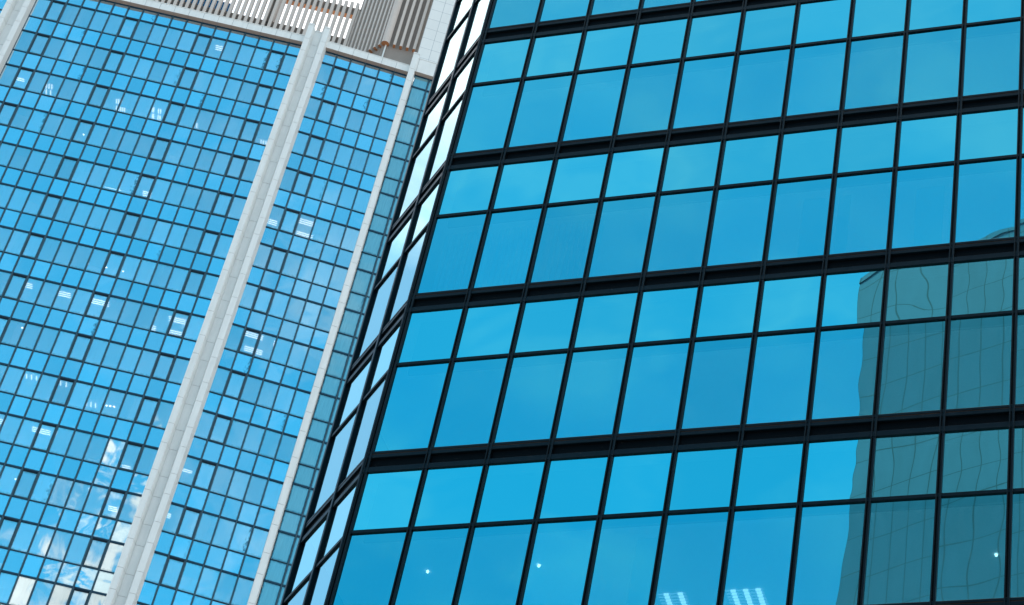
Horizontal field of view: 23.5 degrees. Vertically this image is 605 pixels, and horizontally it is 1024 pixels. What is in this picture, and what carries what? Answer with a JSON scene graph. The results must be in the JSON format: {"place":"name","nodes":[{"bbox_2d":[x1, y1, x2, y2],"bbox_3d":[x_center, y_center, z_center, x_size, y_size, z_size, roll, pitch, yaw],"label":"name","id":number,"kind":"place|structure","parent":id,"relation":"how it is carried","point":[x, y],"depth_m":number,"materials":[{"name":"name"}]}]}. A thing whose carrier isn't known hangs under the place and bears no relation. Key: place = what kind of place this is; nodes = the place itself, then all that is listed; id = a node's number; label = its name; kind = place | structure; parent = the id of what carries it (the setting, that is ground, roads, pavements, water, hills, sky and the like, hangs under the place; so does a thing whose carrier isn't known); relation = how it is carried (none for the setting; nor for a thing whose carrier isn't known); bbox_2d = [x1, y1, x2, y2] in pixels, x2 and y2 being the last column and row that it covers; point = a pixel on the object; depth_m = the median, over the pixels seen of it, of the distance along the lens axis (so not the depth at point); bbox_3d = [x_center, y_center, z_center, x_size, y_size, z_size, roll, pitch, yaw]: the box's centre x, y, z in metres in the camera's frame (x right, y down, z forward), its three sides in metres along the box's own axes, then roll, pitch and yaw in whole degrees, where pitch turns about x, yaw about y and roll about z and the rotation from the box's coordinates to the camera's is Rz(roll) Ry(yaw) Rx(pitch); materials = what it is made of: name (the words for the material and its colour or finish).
{"place":"outdoors","nodes":[
{"label":"outdoors","id":0,"kind":"place"},
{"bbox_2d":[0,0,455,604],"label":"office tower","id":1,"kind":"structure","parent":0,"point":[198,200],"depth_m":164.57,"materials":[{"name":"blue glass"}]},
{"bbox_2d":[0,517,19,547],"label":"opening window","id":2,"kind":"structure","parent":1,"relation":"in","point":[8,526],"depth_m":147.50,"materials":[{"name":"blue glass"}]},
{"bbox_2d":[0,465,20,494],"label":"window pane","id":3,"kind":"structure","parent":1,"relation":"in","point":[9,476],"depth_m":150.16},
{"bbox_2d":[0,415,22,442],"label":"window pane","id":4,"kind":"structure","parent":1,"relation":"in","point":[8,432],"depth_m":152.82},
{"bbox_2d":[0,366,23,393],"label":"window pane","id":5,"kind":"structure","parent":1,"relation":"in","point":[11,380],"depth_m":155.53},
{"bbox_2d":[9,576,34,604],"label":"window pane","id":6,"kind":"structure","parent":1,"relation":"in","point":[23,588],"depth_m":144.69,"materials":[{"name":"glass"}]},
{"bbox_2d":[11,522,36,551],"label":"window pane","id":7,"kind":"structure","parent":1,"relation":"in","point":[24,535],"depth_m":147.36,"materials":[{"name":"glass"}]},
{"bbox_2d":[13,469,38,498],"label":"opening window","id":8,"kind":"structure","parent":1,"relation":"in","point":[26,481],"depth_m":150.08,"materials":[{"name":"blue glass"}]},
{"bbox_2d":[14,419,39,446],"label":"window pane","id":9,"kind":"structure","parent":1,"relation":"in","point":[28,429],"depth_m":152.82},
{"bbox_2d":[28,580,53,604],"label":"window pane","id":10,"kind":"structure","parent":1,"relation":"in","point":[42,590],"depth_m":144.79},
{"bbox_2d":[29,526,54,555],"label":"window pane","id":11,"kind":"structure","parent":1,"relation":"in","point":[43,536],"depth_m":147.36,"materials":[{"name":"glass"}]},
{"bbox_2d":[30,473,55,502],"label":"window pane","id":12,"kind":"structure","parent":1,"relation":"in","point":[44,484],"depth_m":150.08,"materials":[{"name":"glass"}]},
{"bbox_2d":[32,422,56,450],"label":"opening window","id":13,"kind":"structure","parent":1,"relation":"in","point":[46,431],"depth_m":152.82,"materials":[{"name":"blue glass"}]},
{"bbox_2d":[33,374,57,400],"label":"window pane","id":14,"kind":"structure","parent":1,"relation":"in","point":[46,385],"depth_m":155.53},
{"bbox_2d":[47,530,72,560],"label":"window pane","id":15,"kind":"structure","parent":1,"relation":"in","point":[61,540],"depth_m":147.36,"materials":[{"name":"glass"}]},
{"bbox_2d":[48,478,72,506],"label":"window pane","id":16,"kind":"structure","parent":1,"relation":"in","point":[60,492],"depth_m":150.08,"materials":[{"name":"glass"}]},
{"bbox_2d":[49,427,73,454],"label":"window pane","id":17,"kind":"structure","parent":1,"relation":"in","point":[63,436],"depth_m":152.78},
{"bbox_2d":[50,377,74,404],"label":"opening window","id":18,"kind":"structure","parent":1,"relation":"in","point":[64,386],"depth_m":155.53,"materials":[{"name":"blue glass"}]},
{"bbox_2d":[65,534,89,564],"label":"window pane","id":19,"kind":"structure","parent":1,"relation":"in","point":[79,543],"depth_m":147.36,"materials":[{"name":"glass"}]},
{"bbox_2d":[66,482,90,510],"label":"window pane","id":20,"kind":"structure","parent":1,"relation":"in","point":[78,495],"depth_m":150.08,"materials":[{"name":"glass"}]},
{"bbox_2d":[66,431,90,458],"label":"window pane","id":21,"kind":"structure","parent":1,"relation":"in","point":[77,448],"depth_m":152.78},
{"bbox_2d":[67,382,91,408],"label":"window pane","id":22,"kind":"structure","parent":1,"relation":"in","point":[79,395],"depth_m":155.53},
{"bbox_2d":[68,334,91,360],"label":"opening window","id":23,"kind":"structure","parent":1,"relation":"in","point":[80,346],"depth_m":158.25,"materials":[{"name":"blue glass"}]},
{"bbox_2d":[82,537,107,568],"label":"opening window","id":24,"kind":"structure","parent":1,"relation":"in","point":[93,558],"depth_m":147.36,"materials":[{"name":"blue glass"}]},
{"bbox_2d":[83,486,107,514],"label":"window pane","id":25,"kind":"structure","parent":1,"relation":"in","point":[97,495],"depth_m":150.08,"materials":[{"name":"glass"}]},
{"bbox_2d":[84,435,107,462],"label":"window pane","id":26,"kind":"structure","parent":1,"relation":"in","point":[95,450],"depth_m":152.78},
{"bbox_2d":[84,386,107,412],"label":"window pane","id":27,"kind":"structure","parent":1,"relation":"in","point":[97,396],"depth_m":155.53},
{"bbox_2d":[101,542,123,572],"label":"window pane","id":28,"kind":"structure","parent":1,"relation":"in","point":[114,551],"depth_m":147.36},
{"bbox_2d":[101,390,124,416],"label":"window pane","id":29,"kind":"structure","parent":1,"relation":"in","point":[114,400],"depth_m":155.49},
{"bbox_2d":[100,489,125,518],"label":"opening window","id":30,"kind":"structure","parent":1,"relation":"in","point":[114,500],"depth_m":150.08,"materials":[{"name":"blue glass"}]},
{"bbox_2d":[101,439,125,466],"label":"window pane","id":31,"kind":"structure","parent":1,"relation":"in","point":[114,449],"depth_m":152.78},
{"bbox_2d":[118,394,141,420],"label":"window pane","id":32,"kind":"structure","parent":1,"relation":"in","point":[130,406],"depth_m":155.51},
{"bbox_2d":[118,442,142,470],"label":"opening window","id":33,"kind":"structure","parent":1,"relation":"in","point":[129,459],"depth_m":152.82,"materials":[{"name":"blue glass"}]},
{"bbox_2d":[135,396,158,424],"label":"opening window","id":34,"kind":"structure","parent":1,"relation":"in","point":[148,407],"depth_m":155.53,"materials":[{"name":"blue glass"}]},
{"bbox_2d":[160,556,184,588],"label":"opening window","id":35,"kind":"structure","parent":1,"relation":"in","point":[174,566],"depth_m":147.47,"materials":[{"name":"blue glass"}]},
{"bbox_2d":[177,507,200,538],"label":"opening window","id":36,"kind":"structure","parent":1,"relation":"in","point":[190,518],"depth_m":150.19,"materials":[{"name":"blue glass"}]},
{"bbox_2d":[178,562,201,593],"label":"window pane","id":37,"kind":"structure","parent":1,"relation":"in","point":[191,573],"depth_m":147.50,"materials":[{"name":"glass"}]},
{"bbox_2d":[193,460,216,489],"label":"opening window","id":38,"kind":"structure","parent":1,"relation":"in","point":[206,470],"depth_m":152.89,"materials":[{"name":"blue glass"}]},
{"bbox_2d":[194,513,217,542],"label":"window pane","id":39,"kind":"structure","parent":1,"relation":"in","point":[207,524],"depth_m":150.23,"materials":[{"name":"glass"}]},
{"bbox_2d":[196,567,219,597],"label":"window pane","id":40,"kind":"structure","parent":1,"relation":"in","point":[208,580],"depth_m":147.58,"materials":[{"name":"glass"}]},
{"bbox_2d":[209,414,231,443],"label":"opening window","id":41,"kind":"structure","parent":1,"relation":"in","point":[221,425],"depth_m":155.61,"materials":[{"name":"blue glass"}]},
{"bbox_2d":[210,466,233,494],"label":"window pane","id":42,"kind":"structure","parent":1,"relation":"in","point":[223,475],"depth_m":152.97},
{"bbox_2d":[212,518,234,547],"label":"window pane","id":43,"kind":"structure","parent":1,"relation":"in","point":[224,530],"depth_m":150.30,"materials":[{"name":"glass"}]},
{"bbox_2d":[213,572,236,602],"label":"window pane","id":44,"kind":"structure","parent":1,"relation":"in","point":[224,590],"depth_m":147.65,"materials":[{"name":"glass"}]},
{"bbox_2d":[224,370,245,398],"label":"opening window","id":45,"kind":"structure","parent":1,"relation":"in","point":[236,380],"depth_m":158.33,"materials":[{"name":"blue glass"}]},
{"bbox_2d":[226,420,247,448],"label":"window pane","id":46,"kind":"structure","parent":1,"relation":"in","point":[238,429],"depth_m":155.68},
{"bbox_2d":[227,470,249,499],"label":"window pane","id":47,"kind":"structure","parent":1,"relation":"in","point":[238,486],"depth_m":153.01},
{"bbox_2d":[229,523,252,552],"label":"window pane","id":48,"kind":"structure","parent":1,"relation":"in","point":[241,536],"depth_m":150.38,"materials":[{"name":"glass"}]},
{"bbox_2d":[231,577,253,604],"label":"window pane","id":49,"kind":"structure","parent":1,"relation":"in","point":[241,594],"depth_m":147.76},
{"bbox_2d":[242,425,264,452],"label":"window pane","id":50,"kind":"structure","parent":1,"relation":"in","point":[254,436],"depth_m":155.72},
{"bbox_2d":[244,475,266,504],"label":"window pane","id":51,"kind":"structure","parent":1,"relation":"in","point":[254,494],"depth_m":153.08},
{"bbox_2d":[246,528,268,557],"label":"window pane","id":52,"kind":"structure","parent":1,"relation":"in","point":[258,539],"depth_m":150.41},
{"bbox_2d":[259,430,280,457],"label":"window pane","id":53,"kind":"structure","parent":1,"relation":"in","point":[271,439],"depth_m":155.80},
{"bbox_2d":[271,532,294,562],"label":"window pane","id":54,"kind":"structure","parent":1,"relation":"in","point":[284,542],"depth_m":150.34,"materials":[{"name":"blue glass"}]},
{"bbox_2d":[286,484,308,513],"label":"window pane","id":55,"kind":"structure","parent":1,"relation":"in","point":[297,498],"depth_m":153.04,"materials":[{"name":"blue glass"}]},
{"bbox_2d":[300,439,321,466],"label":"window pane","id":56,"kind":"structure","parent":1,"relation":"in","point":[311,450],"depth_m":155.76,"materials":[{"name":"blue glass"}]},
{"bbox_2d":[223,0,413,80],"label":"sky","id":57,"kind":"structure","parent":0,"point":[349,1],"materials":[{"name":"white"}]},
{"bbox_2d":[280,0,1023,604],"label":"office tower","id":58,"kind":"structure","parent":0,"point":[694,302],"depth_m":42.84,"materials":[{"name":"blue glass"}]},
{"bbox_2d":[307,545,339,604],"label":"window pane","id":59,"kind":"structure","parent":58,"relation":"in","point":[323,575],"depth_m":41.40,"materials":[{"name":"blue glass"}]},
{"bbox_2d":[310,411,356,517],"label":"window pane","id":60,"kind":"structure","parent":58,"relation":"in","point":[339,443],"depth_m":44.65,"materials":[{"name":"blue glass"}]},
{"bbox_2d":[342,377,385,481],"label":"window pane","id":61,"kind":"structure","parent":58,"relation":"in","point":[365,424],"depth_m":43.83,"materials":[{"name":"blue glass"}]},
{"bbox_2d":[332,531,405,604],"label":"window pane","id":62,"kind":"structure","parent":58,"relation":"in","point":[367,576],"depth_m":40.57,"materials":[{"name":"blue glass"}]},
{"bbox_2d":[355,263,398,361],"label":"window pane","id":63,"kind":"structure","parent":58,"relation":"in","point":[380,300],"depth_m":47.39,"materials":[{"name":"blue glass"}]},
{"bbox_2d":[386,229,426,324],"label":"window pane","id":64,"kind":"structure","parent":58,"relation":"in","point":[411,258],"depth_m":46.57,"materials":[{"name":"blue glass"}]},
{"bbox_2d":[374,362,448,450],"bbox_3d":[-1.756,1.855,43.112,1.025,2.231,0.002,-5,-47,18],"label":"window pane","id":65,"kind":"structure","parent":58,"relation":"in","point":[415,392],"depth_m":43.13,"materials":[{"name":"blue glass"}]},
{"bbox_2d":[396,132,435,220],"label":"window pane","id":66,"kind":"structure","parent":58,"relation":"in","point":[414,181],"depth_m":50.15,"materials":[{"name":"white glass"}]},
{"bbox_2d":[394,527,468,604],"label":"window pane","id":67,"kind":"structure","parent":58,"relation":"in","point":[431,567],"depth_m":40.21,"materials":[{"name":"blue glass"}]},
{"bbox_2d":[425,97,462,184],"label":"window pane","id":68,"kind":"structure","parent":58,"relation":"in","point":[448,125],"depth_m":49.32,"materials":[{"name":"white glass"}]},
{"bbox_2d":[431,14,468,97],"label":"window pane","id":69,"kind":"structure","parent":58,"relation":"in","point":[453,44],"depth_m":52.89,"materials":[{"name":"white glass"}]},
{"bbox_2d":[417,213,485,292],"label":"window pane","id":70,"kind":"structure","parent":58,"relation":"in","point":[453,247],"depth_m":45.87,"materials":[{"name":"blue glass"}]},
{"bbox_2d":[433,357,507,446],"bbox_3d":[-0.715,1.758,42.773,1.025,2.231,0.003,-5,-47,18],"label":"window pane","id":71,"kind":"structure","parent":58,"relation":"in","point":[468,412],"depth_m":42.79,"materials":[{"name":"blue glass"}]},
{"bbox_2d":[460,0,489,59],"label":"window pane","id":72,"kind":"structure","parent":58,"relation":"in","point":[480,10],"depth_m":51.96,"materials":[{"name":"white glass"}]},
{"bbox_2d":[455,81,519,152],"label":"window pane","id":73,"kind":"structure","parent":58,"relation":"in","point":[486,121],"depth_m":48.62,"materials":[{"name":"blue glass"}]},
{"bbox_2d":[457,523,531,604],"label":"window pane","id":74,"kind":"structure","parent":58,"relation":"in","point":[496,556],"depth_m":39.85,"materials":[{"name":"blue glass"}]},
{"bbox_2d":[473,207,541,287],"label":"window pane","id":75,"kind":"structure","parent":58,"relation":"in","point":[510,236],"depth_m":45.54,"materials":[{"name":"blue glass"}]},
{"bbox_2d":[489,0,539,27],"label":"window pane","id":76,"kind":"structure","parent":58,"relation":"in","point":[506,12],"depth_m":50.96,"materials":[{"name":"blue glass"}]},
{"bbox_2d":[494,352,566,442],"bbox_3d":[0.328,1.664,42.436,1.025,2.231,0.004,-5,-47,18],"label":"window pane","id":77,"kind":"structure","parent":58,"relation":"in","point":[534,381],"depth_m":42.45,"materials":[{"name":"blue glass"}]},
{"bbox_2d":[508,75,571,146],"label":"window pane","id":78,"kind":"structure","parent":58,"relation":"in","point":[538,119],"depth_m":48.28,"materials":[{"name":"blue glass"}]},
{"bbox_2d":[521,519,595,604],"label":"window pane","id":79,"kind":"structure","parent":58,"relation":"in","point":[559,561],"depth_m":39.48,"materials":[{"name":"blue glass"}]},
{"bbox_2d":[539,0,588,21],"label":"window pane","id":80,"kind":"structure","parent":58,"relation":"in","point":[552,9],"depth_m":50.54,"materials":[{"name":"blue glass"}]},
{"bbox_2d":[530,202,597,282],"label":"window pane","id":81,"kind":"structure","parent":58,"relation":"in","point":[565,237],"depth_m":45.20,"materials":[{"name":"blue glass"}]},
{"bbox_2d":[555,347,627,437],"bbox_3d":[1.370,1.567,42.096,1.025,2.231,0.002,-5,-47,18],"label":"window pane","id":82,"kind":"structure","parent":58,"relation":"in","point":[591,395],"depth_m":42.12,"materials":[{"name":"blue glass"}]},
{"bbox_2d":[562,68,624,140],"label":"window pane","id":83,"kind":"structure","parent":58,"relation":"in","point":[596,95],"depth_m":47.95,"materials":[{"name":"blue glass"}]},
{"bbox_2d":[591,0,638,14],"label":"window pane","id":84,"kind":"structure","parent":58,"relation":"in","point":[599,6],"depth_m":50.14,"materials":[{"name":"blue glass"}]},
{"bbox_2d":[588,196,654,276],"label":"window pane","id":85,"kind":"structure","parent":58,"relation":"in","point":[624,224],"depth_m":44.85,"materials":[{"name":"blue glass"}]},
{"bbox_2d":[587,515,661,604],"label":"window pane","id":86,"kind":"structure","parent":58,"relation":"in","point":[622,574],"depth_m":39.11,"materials":[{"name":"blue glass"}]},
{"bbox_2d":[617,61,679,134],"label":"window pane","id":87,"kind":"structure","parent":58,"relation":"in","point":[649,93],"depth_m":47.61,"materials":[{"name":"blue glass"}]},
{"bbox_2d":[618,342,688,432],"bbox_3d":[2.412,1.470,41.758,1.025,2.231,0.002,-5,-47,18],"label":"window pane","id":88,"kind":"structure","parent":58,"relation":"in","point":[652,396],"depth_m":41.77,"materials":[{"name":"blue glass"}]},
{"bbox_2d":[647,190,712,270],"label":"window pane","id":89,"kind":"structure","parent":58,"relation":"in","point":[680,229],"depth_m":44.52,"materials":[{"name":"blue glass"}]},
{"bbox_2d":[654,511,727,604],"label":"window pane","id":90,"kind":"structure","parent":58,"relation":"in","point":[693,545],"depth_m":38.75,"materials":[{"name":"blue glass"}]},
{"bbox_2d":[672,55,733,128],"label":"window pane","id":91,"kind":"structure","parent":58,"relation":"in","point":[705,83],"depth_m":47.26,"materials":[{"name":"blue glass"}]},
{"bbox_2d":[681,337,750,428],"bbox_3d":[3.454,1.374,41.419,1.025,2.231,0.002,-5,-47,18],"label":"window pane","id":92,"kind":"structure","parent":58,"relation":"in","point":[718,371],"depth_m":41.43,"materials":[{"name":"blue glass"}]},
{"bbox_2d":[707,184,771,265],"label":"window pane","id":93,"kind":"structure","parent":58,"relation":"in","point":[741,213],"depth_m":44.18,"materials":[{"name":"blue glass"}]},
{"bbox_2d":[722,507,795,604],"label":"window pane","id":94,"kind":"structure","parent":58,"relation":"in","point":[758,566],"depth_m":38.38,"materials":[{"name":"blue glass"}]},
{"bbox_2d":[729,48,789,121],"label":"window pane","id":95,"kind":"structure","parent":58,"relation":"in","point":[760,80],"depth_m":46.93,"materials":[{"name":"blue glass"}]},
{"bbox_2d":[746,331,814,423],"bbox_3d":[4.497,1.279,41.081,1.025,2.231,0.002,-5,-47,18],"label":"window pane","id":96,"kind":"structure","parent":58,"relation":"in","point":[780,381],"depth_m":41.09,"materials":[{"name":"blue glass"}]},
{"bbox_2d":[767,177,831,259],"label":"window pane","id":97,"kind":"structure","parent":58,"relation":"in","point":[799,221],"depth_m":43.84,"materials":[{"name":"blue glass"}]},
{"bbox_2d":[786,41,845,115],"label":"window pane","id":98,"kind":"structure","parent":58,"relation":"in","point":[817,70],"depth_m":46.58,"materials":[{"name":"blue glass"}]},
{"bbox_2d":[792,503,864,604],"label":"window pane","id":99,"kind":"structure","parent":58,"relation":"in","point":[827,570],"depth_m":38.02,"materials":[{"name":"blue glass"}]},
{"bbox_2d":[811,326,879,418],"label":"window pane","id":100,"kind":"structure","parent":58,"relation":"in","point":[847,358],"depth_m":40.75,"materials":[{"name":"blue glass"}]},
{"bbox_2d":[829,171,891,253],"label":"window pane","id":101,"kind":"structure","parent":58,"relation":"in","point":[862,201],"depth_m":43.51,"materials":[{"name":"blue glass"}]},
{"bbox_2d":[844,35,902,108],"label":"window pane","id":102,"kind":"structure","parent":58,"relation":"in","point":[873,79],"depth_m":46.24,"materials":[{"name":"blue glass"}]},
{"bbox_2d":[863,498,934,604],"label":"window pane","id":103,"kind":"structure","parent":58,"relation":"in","point":[900,538],"depth_m":37.67,"materials":[{"name":"teal glass"}]},
{"bbox_2d":[878,320,944,413],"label":"window pane","id":104,"kind":"structure","parent":58,"relation":"in","point":[912,362],"depth_m":40.41,"materials":[{"name":"teal glass"}]},
{"bbox_2d":[891,165,953,247],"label":"window pane","id":105,"kind":"structure","parent":58,"relation":"in","point":[923,198],"depth_m":43.17,"materials":[{"name":"blue glass"}]},
{"bbox_2d":[903,27,961,102],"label":"window pane","id":106,"kind":"structure","parent":58,"relation":"in","point":[933,57],"depth_m":45.91,"materials":[{"name":"blue glass"}]},
{"bbox_2d":[936,494,1006,600],"bbox_3d":[6.985,3.741,37.321,1.025,2.231,0.004,-5,-47,18],"label":"window pane","id":107,"kind":"structure","parent":58,"relation":"in","point":[971,552],"depth_m":37.33,"materials":[{"name":"teal glass"}]},
{"bbox_2d":[946,314,1011,408],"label":"window pane","id":108,"kind":"structure","parent":58,"relation":"in","point":[979,347],"depth_m":40.08,"materials":[{"name":"teal glass"}]},
{"bbox_2d":[955,158,1015,241],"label":"window pane","id":109,"kind":"structure","parent":58,"relation":"in","point":[986,189],"depth_m":42.82,"materials":[{"name":"blue glass"}]},
{"bbox_2d":[963,20,1019,95],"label":"window pane","id":110,"kind":"structure","parent":58,"relation":"in","point":[991,65],"depth_m":45.57,"materials":[{"name":"blue glass"}]},
{"bbox_2d":[1010,493,1023,596],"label":"window pane","id":111,"kind":"structure","parent":58,"relation":"in","point":[1017,542],"depth_m":37.09,"materials":[{"name":"teal glass"}]},
{"bbox_2d":[1015,314,1023,403],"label":"window pane","id":112,"kind":"structure","parent":58,"relation":"in","point":[1019,392],"depth_m":39.83,"materials":[{"name":"teal glass"}]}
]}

